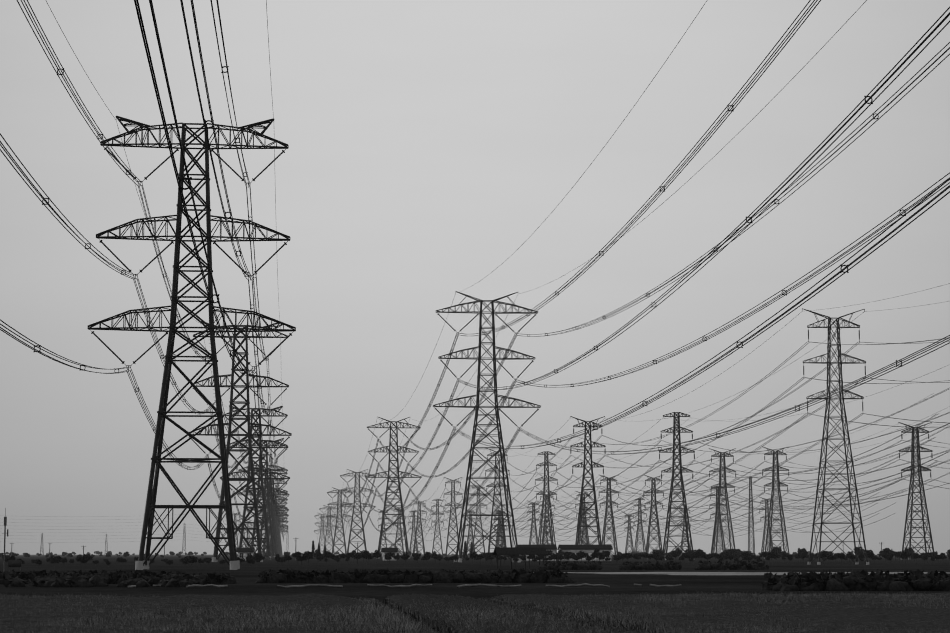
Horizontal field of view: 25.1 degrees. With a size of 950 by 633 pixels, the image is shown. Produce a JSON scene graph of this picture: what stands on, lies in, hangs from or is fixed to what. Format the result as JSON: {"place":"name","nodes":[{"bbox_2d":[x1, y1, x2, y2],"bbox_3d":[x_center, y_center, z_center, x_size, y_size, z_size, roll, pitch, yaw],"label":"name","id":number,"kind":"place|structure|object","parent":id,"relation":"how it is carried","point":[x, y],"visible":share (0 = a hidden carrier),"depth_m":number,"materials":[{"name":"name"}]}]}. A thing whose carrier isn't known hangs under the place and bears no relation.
{"place":"outdoors","nodes":[
{"label":"outdoors","id":0,"kind":"place"},
{"bbox_2d":[236,547,254,560],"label":"farm building","id":1,"kind":"structure","parent":0,"point":[244,552],"depth_m":632.33,"materials":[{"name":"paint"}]},
{"bbox_2d":[381,548,397,560],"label":"farm building","id":2,"kind":"structure","parent":0,"point":[385,551],"depth_m":645.84,"materials":[{"name":"paint"}]},
{"bbox_2d":[0,554,949,608],"bbox_3d":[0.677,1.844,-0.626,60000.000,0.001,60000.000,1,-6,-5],"label":"terrain","id":3,"kind":"structure","parent":0,"point":[245,575],"depth_m":183.73,"materials":[{"name":"soil"}]},
{"bbox_2d":[3,508,20,571],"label":"monitoring mast","id":4,"kind":"object","parent":3,"relation":"on","point":[14,563],"visible":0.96,"depth_m":235.49,"materials":[{"name":"metal"}]},
{"bbox_2d":[48,556,60,566],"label":"tree","id":5,"kind":"object","parent":3,"relation":"on","point":[56,559],"visible":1,"depth_m":327.41,"materials":[{"name":"black plant"}]},
{"bbox_2d":[75,556,87,563],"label":"tree","id":6,"kind":"object","parent":3,"relation":"on","point":[83,559],"visible":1,"depth_m":327.82,"materials":[{"name":"black plant"}]},
{"bbox_2d":[83,554,92,563],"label":"tree","id":7,"kind":"object","parent":3,"relation":"on","point":[89,556],"visible":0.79,"depth_m":420.16,"materials":[{"name":"black plant"}]},
{"bbox_2d":[2,574,203,587],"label":"hedge","id":8,"kind":"object","parent":3,"relation":"on","point":[95,580],"visible":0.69,"depth_m":124.29,"materials":[{"name":"plant"}]},
{"bbox_2d":[0,569,236,583],"bbox_3d":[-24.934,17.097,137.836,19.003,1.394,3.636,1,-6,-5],"label":"hedge","id":9,"kind":"object","parent":3,"relation":"on","point":[207,578],"visible":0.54,"depth_m":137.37,"materials":[{"name":"plant"}]},
{"bbox_2d":[182,524,185,553],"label":"lattice mast","id":10,"kind":"object","parent":3,"relation":"on","point":[185,539],"visible":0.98,"depth_m":1775.47,"materials":[{"name":"metal"}]},
{"bbox_2d":[184,556,197,566],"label":"tree","id":11,"kind":"object","parent":3,"relation":"on","point":[191,559],"visible":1,"depth_m":329.31,"materials":[{"name":"black plant"}]},
{"bbox_2d":[88,116,295,569],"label":"pylon","id":12,"kind":"object","parent":3,"relation":"on","point":[149,516],"visible":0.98,"depth_m":270.40,"materials":[{"name":"metal"}]},
{"bbox_2d":[234,512,240,553],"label":"pylon","id":13,"kind":"object","parent":3,"relation":"on","point":[235,527],"visible":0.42,"depth_m":2324.97,"materials":[{"name":"metal"}]},
{"bbox_2d":[189,321,291,561],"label":"pylon","id":14,"kind":"object","parent":3,"relation":"on","point":[230,434],"visible":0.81,"depth_m":535.41,"materials":[{"name":"metal"}]},
{"bbox_2d":[246,556,253,566],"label":"tree","id":15,"kind":"object","parent":3,"relation":"on","point":[250,560],"visible":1,"depth_m":331.22,"materials":[{"name":"black plant"}]},
{"bbox_2d":[220,405,289,558],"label":"pylon","id":16,"kind":"object","parent":3,"relation":"on","point":[262,488],"visible":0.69,"depth_m":799.57,"materials":[{"name":"metal"}]},
{"bbox_2d":[254,553,264,564],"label":"tree","id":17,"kind":"object","parent":3,"relation":"on","point":[258,556],"visible":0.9,"depth_m":395.13,"materials":[{"name":"black plant"}]},
{"bbox_2d":[237,438,288,557],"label":"pylon","id":18,"kind":"object","parent":3,"relation":"on","point":[267,494],"visible":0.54,"depth_m":1064.86,"materials":[{"name":"metal"}]},
{"bbox_2d":[247,468,288,555],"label":"pylon","id":19,"kind":"object","parent":3,"relation":"on","point":[272,516],"visible":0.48,"depth_m":1329.76,"materials":[{"name":"metal"}]},
{"bbox_2d":[254,479,288,556],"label":"pylon","id":20,"kind":"object","parent":3,"relation":"on","point":[274,515],"visible":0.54,"depth_m":1595.96,"materials":[{"name":"metal"}]},
{"bbox_2d":[259,491,287,554],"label":"pylon","id":21,"kind":"object","parent":3,"relation":"on","point":[278,521],"visible":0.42,"depth_m":1860.99,"materials":[{"name":"metal"}]},
{"bbox_2d":[0,514,282,541],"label":"distant wires","id":22,"kind":"object","parent":21,"relation":"attached to","point":[127,522],"visible":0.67,"depth_m":1750.01,"materials":[{"name":"grey metal"}]},
{"bbox_2d":[0,0,949,545],"bbox_3d":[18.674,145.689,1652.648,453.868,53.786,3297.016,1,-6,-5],"label":"conductors","id":23,"kind":"object","parent":21,"relation":"attached to","point":[634,220],"visible":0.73,"depth_m":269.90,"materials":[{"name":"grey"}]},
{"bbox_2d":[266,500,287,555],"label":"pylon","id":24,"kind":"object","parent":3,"relation":"on","point":[286,526],"visible":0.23,"depth_m":2129.34,"materials":[{"name":"metal"}]},
{"bbox_2d":[268,505,287,554],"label":"pylon","id":25,"kind":"object","parent":3,"relation":"on","point":[280,530],"visible":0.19,"depth_m":2397.34,"materials":[{"name":"metal"}]},
{"bbox_2d":[278,557,286,562],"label":"tree","id":26,"kind":"object","parent":3,"relation":"on","point":[282,559],"visible":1,"depth_m":394.51,"materials":[{"name":"black plant"}]},
{"bbox_2d":[293,551,300,558],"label":"round tree","id":27,"kind":"object","parent":3,"relation":"on","point":[297,554],"visible":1,"depth_m":394.28,"materials":[{"name":"black plant"}]},
{"bbox_2d":[297,556,306,564],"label":"tree","id":28,"kind":"object","parent":3,"relation":"on","point":[301,558],"visible":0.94,"depth_m":395.41,"materials":[{"name":"black plant"}]},
{"bbox_2d":[302,551,312,561],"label":"round tree","id":29,"kind":"object","parent":3,"relation":"on","point":[306,553],"visible":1,"depth_m":395.25,"materials":[{"name":"black plant"}]},
{"bbox_2d":[313,549,322,562],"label":"round tree","id":30,"kind":"object","parent":3,"relation":"on","point":[316,554],"visible":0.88,"depth_m":457.40,"materials":[{"name":"black plant"}]},
{"bbox_2d":[314,513,330,551],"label":"pylon","id":31,"kind":"object","parent":3,"relation":"on","point":[322,523],"visible":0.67,"depth_m":3274.55,"materials":[{"name":"metal"}]},
{"bbox_2d":[319,505,338,552],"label":"pylon","id":32,"kind":"object","parent":3,"relation":"on","point":[328,508],"visible":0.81,"depth_m":2680.09,"materials":[{"name":"metal"}]},
{"bbox_2d":[325,552,333,558],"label":"round tree","id":33,"kind":"object","parent":3,"relation":"on","point":[329,554],"visible":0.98,"depth_m":425.02,"materials":[{"name":"black plant"}]},
{"bbox_2d":[326,487,351,554],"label":"pylon","id":34,"kind":"object","parent":3,"relation":"on","point":[336,518],"visible":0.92,"depth_m":2096.31,"materials":[{"name":"metal"}]},
{"bbox_2d":[339,469,375,552],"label":"pylon","id":35,"kind":"object","parent":3,"relation":"on","point":[361,518],"visible":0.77,"depth_m":1531.75,"materials":[{"name":"metal"}]},
{"bbox_2d":[361,551,370,564],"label":"round tree","id":36,"kind":"object","parent":3,"relation":"on","point":[365,555],"visible":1,"depth_m":397.45,"materials":[{"name":"black plant"}]},
{"bbox_2d":[372,550,380,557],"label":"round tree","id":37,"kind":"object","parent":3,"relation":"on","point":[376,554],"visible":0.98,"depth_m":426.25,"materials":[{"name":"black plant"}]},
{"bbox_2d":[378,509,388,552],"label":"pylon","id":38,"kind":"object","parent":3,"relation":"on","point":[384,524],"visible":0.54,"depth_m":2317.93,"materials":[{"name":"metal"}]},
{"bbox_2d":[384,552,393,564],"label":"round tree","id":39,"kind":"object","parent":3,"relation":"on","point":[389,555],"visible":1,"depth_m":396.95,"materials":[{"name":"black plant"}]},
{"bbox_2d":[365,417,421,557],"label":"pylon","id":40,"kind":"object","parent":3,"relation":"on","point":[394,492],"visible":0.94,"depth_m":987.93,"materials":[{"name":"metal"}]},
{"bbox_2d":[393,505,405,554],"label":"pylon","id":41,"kind":"object","parent":3,"relation":"on","point":[399,523],"visible":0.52,"depth_m":1990.47,"materials":[{"name":"metal"}]},
{"bbox_2d":[128,583,681,587],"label":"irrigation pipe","id":42,"kind":"object","parent":3,"relation":"on","point":[409,586],"visible":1,"depth_m":117.85,"materials":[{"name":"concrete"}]},
{"bbox_2d":[408,511,419,554],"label":"pylon","id":43,"kind":"object","parent":3,"relation":"on","point":[413,531],"visible":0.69,"depth_m":2270.94,"materials":[{"name":"metal"}]},
{"bbox_2d":[256,568,575,582],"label":"hedge","id":44,"kind":"object","parent":3,"relation":"on","point":[522,575],"visible":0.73,"depth_m":141.81,"materials":[{"name":"plant"}]},
{"bbox_2d":[412,500,426,556],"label":"pylon","id":45,"kind":"object","parent":3,"relation":"on","point":[422,541],"visible":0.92,"depth_m":1674.23,"materials":[{"name":"metal"}]},
{"bbox_2d":[423,552,430,564],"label":"round tree","id":46,"kind":"object","parent":3,"relation":"on","point":[427,557],"visible":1,"depth_m":398.20,"materials":[{"name":"black plant"}]},
{"bbox_2d":[431,499,443,554],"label":"pylon","id":47,"kind":"object","parent":3,"relation":"on","point":[437,523],"visible":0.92,"depth_m":1884.79,"materials":[{"name":"metal"}]},
{"bbox_2d":[444,477,462,556],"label":"pylon","id":48,"kind":"object","parent":3,"relation":"on","point":[450,516],"visible":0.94,"depth_m":1357.51,"materials":[{"name":"metal"}]},
{"bbox_2d":[463,541,466,560],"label":"conifer tree","id":49,"kind":"object","parent":3,"relation":"on","point":[465,549],"visible":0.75,"depth_m":637.67,"materials":[{"name":"black plant"}]},
{"bbox_2d":[465,509,475,554],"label":"pylon","id":50,"kind":"object","parent":3,"relation":"on","point":[469,524],"visible":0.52,"depth_m":2235.91,"materials":[{"name":"metal"}]},
{"bbox_2d":[469,553,476,563],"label":"round tree","id":51,"kind":"object","parent":3,"relation":"on","point":[473,555],"visible":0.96,"depth_m":398.47,"materials":[{"name":"black plant"}]},
{"bbox_2d":[470,486,486,552],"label":"pylon","id":52,"kind":"object","parent":3,"relation":"on","point":[479,518],"visible":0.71,"depth_m":1497.27,"materials":[{"name":"metal"}]},
{"bbox_2d":[433,291,540,561],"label":"pylon","id":53,"kind":"object","parent":3,"relation":"on","point":[474,434],"visible":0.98,"depth_m":516.11,"materials":[{"name":"metal"}]},
{"bbox_2d":[485,448,509,557],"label":"pylon","id":54,"kind":"object","parent":3,"relation":"on","point":[503,532],"visible":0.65,"depth_m":1040.84,"materials":[{"name":"metal"}]},
{"bbox_2d":[493,509,503,555],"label":"pylon","id":55,"kind":"object","parent":3,"relation":"on","point":[498,529],"visible":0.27,"depth_m":2199.24,"materials":[{"name":"metal"}]},
{"bbox_2d":[494,510,507,546],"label":"pylon","id":56,"kind":"object","parent":3,"relation":"on","point":[498,538],"visible":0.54,"depth_m":1906.53,"materials":[{"name":"metal"}]},
{"bbox_2d":[493,547,547,569],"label":"field shelter","id":57,"kind":"object","parent":3,"relation":"on","point":[525,551],"visible":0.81,"depth_m":268.31,"materials":[{"name":"tile"}]},
{"bbox_2d":[527,501,539,544],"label":"pylon","id":58,"kind":"object","parent":3,"relation":"on","point":[535,520],"visible":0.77,"depth_m":1882.27,"materials":[{"name":"metal"}]},
{"bbox_2d":[540,516,548,544],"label":"pylon","id":59,"kind":"object","parent":3,"relation":"on","point":[545,534],"visible":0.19,"depth_m":2551.83,"materials":[{"name":"metal"}]},
{"bbox_2d":[535,451,557,552],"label":"pylon","id":60,"kind":"object","parent":3,"relation":"on","point":[544,494],"visible":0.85,"depth_m":1111.61,"materials":[{"name":"metal"}]},
{"bbox_2d":[539,493,554,544],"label":"pylon","id":61,"kind":"object","parent":3,"relation":"on","point":[548,525],"visible":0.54,"depth_m":1580.52,"materials":[{"name":"metal"}]},
{"bbox_2d":[561,554,570,559],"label":"round tree","id":62,"kind":"object","parent":3,"relation":"on","point":[568,557],"visible":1,"depth_m":399.09,"materials":[{"name":"black plant"}]},
{"bbox_2d":[576,551,588,562],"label":"round tree","id":63,"kind":"object","parent":3,"relation":"on","point":[581,554],"visible":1,"depth_m":429.80,"materials":[{"name":"black plant"}]},
{"bbox_2d":[575,491,591,544],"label":"pylon","id":64,"kind":"object","parent":3,"relation":"on","point":[586,530],"visible":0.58,"depth_m":1564.88,"materials":[{"name":"metal"}]},
{"bbox_2d":[580,507,589,544],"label":"pylon","id":65,"kind":"object","parent":3,"relation":"on","point":[583,529],"visible":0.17,"depth_m":2206.29,"materials":[{"name":"metal"}]},
{"bbox_2d":[570,416,605,544],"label":"pylon","id":66,"kind":"object","parent":3,"relation":"on","point":[578,536],"visible":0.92,"depth_m":724.08,"materials":[{"name":"metal"}]},
{"bbox_2d":[590,548,601,557],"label":"round tree","id":67,"kind":"object","parent":3,"relation":"on","point":[596,553],"visible":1,"depth_m":399.84,"materials":[{"name":"black plant"}]},
{"bbox_2d":[599,475,618,554],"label":"pylon","id":68,"kind":"object","parent":3,"relation":"on","point":[609,500],"visible":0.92,"depth_m":1255.06,"materials":[{"name":"metal"}]},
{"bbox_2d":[622,553,631,561],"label":"round tree","id":69,"kind":"object","parent":3,"relation":"on","point":[626,555],"visible":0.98,"depth_m":400.88,"materials":[{"name":"black plant"}]},
{"bbox_2d":[624,513,634,552],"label":"pylon","id":70,"kind":"object","parent":3,"relation":"on","point":[628,536],"visible":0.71,"depth_m":2410.70,"materials":[{"name":"metal"}]},
{"bbox_2d":[633,498,646,552],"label":"pylon","id":71,"kind":"object","parent":3,"relation":"on","point":[639,527],"visible":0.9,"depth_m":1859.74,"materials":[{"name":"metal"}]},
{"bbox_2d":[645,553,654,558],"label":"round tree","id":72,"kind":"object","parent":3,"relation":"on","point":[650,555],"visible":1,"depth_m":400.62,"materials":[{"name":"black plant"}]},
{"bbox_2d":[536,560,768,569],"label":"hedge","id":73,"kind":"object","parent":3,"relation":"on","point":[704,565],"visible":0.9,"depth_m":261.69,"materials":[{"name":"plant"}]},
{"bbox_2d":[643,475,663,553],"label":"pylon","id":74,"kind":"object","parent":3,"relation":"on","point":[657,522],"visible":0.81,"depth_m":1250.44,"materials":[{"name":"metal"}]},
{"bbox_2d":[652,549,665,556],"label":"tree","id":75,"kind":"object","parent":3,"relation":"on","point":[662,553],"visible":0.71,"depth_m":699.69,"materials":[{"name":"black plant"}]},
{"bbox_2d":[671,547,681,554],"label":"round tree","id":76,"kind":"object","parent":3,"relation":"on","point":[679,550],"visible":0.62,"depth_m":522.98,"materials":[{"name":"black plant"}]},
{"bbox_2d":[659,412,694,559],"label":"pylon","id":77,"kind":"object","parent":3,"relation":"on","point":[673,479],"visible":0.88,"depth_m":722.89,"materials":[{"name":"metal"}]},
{"bbox_2d":[679,507,690,555],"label":"pylon","id":78,"kind":"object","parent":3,"relation":"on","point":[683,534],"visible":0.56,"depth_m":2064.32,"materials":[{"name":"metal"}]},
{"bbox_2d":[695,549,704,557],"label":"round tree","id":79,"kind":"object","parent":3,"relation":"on","point":[699,553],"visible":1,"depth_m":402.42,"materials":[{"name":"black plant"}]},
{"bbox_2d":[709,486,725,553],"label":"pylon","id":80,"kind":"object","parent":3,"relation":"on","point":[722,545],"visible":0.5,"depth_m":1512.94,"materials":[{"name":"metal"}]},
{"bbox_2d":[709,448,735,558],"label":"pylon","id":81,"kind":"object","parent":3,"relation":"on","point":[719,504],"visible":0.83,"depth_m":929.49,"materials":[{"name":"metal"}]},
{"bbox_2d":[723,549,737,555],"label":"tree","id":82,"kind":"object","parent":3,"relation":"on","point":[730,552],"visible":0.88,"depth_m":640.77,"materials":[{"name":"black plant"}]},
{"bbox_2d":[748,476,754,554],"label":"lattice mast","id":83,"kind":"object","parent":3,"relation":"on","point":[749,519],"visible":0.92,"depth_m":1009.77,"materials":[{"name":"metal"}]},
{"bbox_2d":[760,551,768,562],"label":"round tree","id":84,"kind":"object","parent":3,"relation":"on","point":[765,554],"visible":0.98,"depth_m":464.75,"materials":[{"name":"black plant"}]},
{"bbox_2d":[759,497,773,553],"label":"pylon","id":85,"kind":"object","parent":3,"relation":"on","point":[765,523],"visible":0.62,"depth_m":1718.34,"materials":[{"name":"metal"}]},
{"bbox_2d":[768,552,775,559],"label":"round tree","id":86,"kind":"object","parent":3,"relation":"on","point":[771,555],"visible":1,"depth_m":403.27,"materials":[{"name":"black plant"}]},
{"bbox_2d":[762,446,788,558],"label":"pylon","id":87,"kind":"object","parent":3,"relation":"on","point":[773,470],"visible":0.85,"depth_m":935.41,"materials":[{"name":"metal"}]},
{"bbox_2d":[770,546,781,559],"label":"tree","id":88,"kind":"object","parent":3,"relation":"on","point":[775,549],"visible":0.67,"depth_m":707.99,"materials":[{"name":"black plant"}]},
{"bbox_2d":[797,548,807,560],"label":"tree","id":89,"kind":"object","parent":3,"relation":"on","point":[803,550],"visible":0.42,"depth_m":648.80,"materials":[{"name":"black plant"}]},
{"bbox_2d":[818,550,829,563],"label":"round tree","id":90,"kind":"object","parent":3,"relation":"on","point":[823,554],"visible":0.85,"depth_m":404.03,"materials":[{"name":"black plant"}]},
{"bbox_2d":[802,308,868,564],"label":"pylon","id":91,"kind":"object","parent":3,"relation":"on","point":[829,363],"visible":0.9,"depth_m":399.64,"materials":[{"name":"metal"}]},
{"bbox_2d":[761,569,949,590],"bbox_3d":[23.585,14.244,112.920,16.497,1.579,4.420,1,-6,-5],"label":"hedge","id":92,"kind":"object","parent":3,"relation":"on","point":[814,581],"visible":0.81,"depth_m":111.56,"materials":[{"name":"plant"}]},
{"bbox_2d":[854,547,864,560],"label":"tree","id":93,"kind":"object","parent":3,"relation":"on","point":[860,550],"visible":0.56,"depth_m":647.21,"materials":[{"name":"black plant"}]},
{"bbox_2d":[867,550,874,563],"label":"round tree","id":94,"kind":"object","parent":3,"relation":"on","point":[870,554],"visible":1,"depth_m":435.10,"materials":[{"name":"black plant"}]},
{"bbox_2d":[882,548,892,553],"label":"bush","id":95,"kind":"object","parent":3,"relation":"on","point":[886,551],"visible":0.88,"depth_m":527.09,"materials":[{"name":"black plant"}]},
{"bbox_2d":[898,550,908,563],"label":"round tree","id":96,"kind":"object","parent":3,"relation":"on","point":[904,554],"visible":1,"depth_m":435.76,"materials":[{"name":"black plant"}]},
{"bbox_2d":[904,547,913,559],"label":"tree","id":97,"kind":"object","parent":3,"relation":"on","point":[909,550],"visible":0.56,"depth_m":707.35,"materials":[{"name":"black plant"}]},
{"bbox_2d":[898,422,935,559],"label":"pylon","id":98,"kind":"object","parent":3,"relation":"on","point":[920,467],"visible":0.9,"depth_m":744.59,"materials":[{"name":"metal"}]},
{"bbox_2d":[0,0,949,553],"label":"sky","id":99,"kind":"structure","parent":0,"point":[429,141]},
{"bbox_2d":[518,545,556,560],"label":"farm building","id":100,"kind":"structure","parent":0,"point":[553,548],"depth_m":598.19,"materials":[{"name":"paint"}]},
{"bbox_2d":[557,545,612,560],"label":"farm building","id":101,"kind":"structure","parent":0,"point":[587,549],"depth_m":600.97,"materials":[{"name":"paint"}]},
{"bbox_2d":[533,572,949,574],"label":"pond water","id":102,"kind":"structure","parent":0,"point":[719,573],"depth_m":211.46,"materials":[{"name":"grey liquid"}]},
{"label":"paddy field","id":103,"kind":"structure","parent":0,"visible":0},
{"bbox_2d":[0,592,949,632],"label":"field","id":104,"kind":"structure","parent":103,"relation":"on","point":[888,616],"depth_m":53.77,"materials":[{"name":"plant"}]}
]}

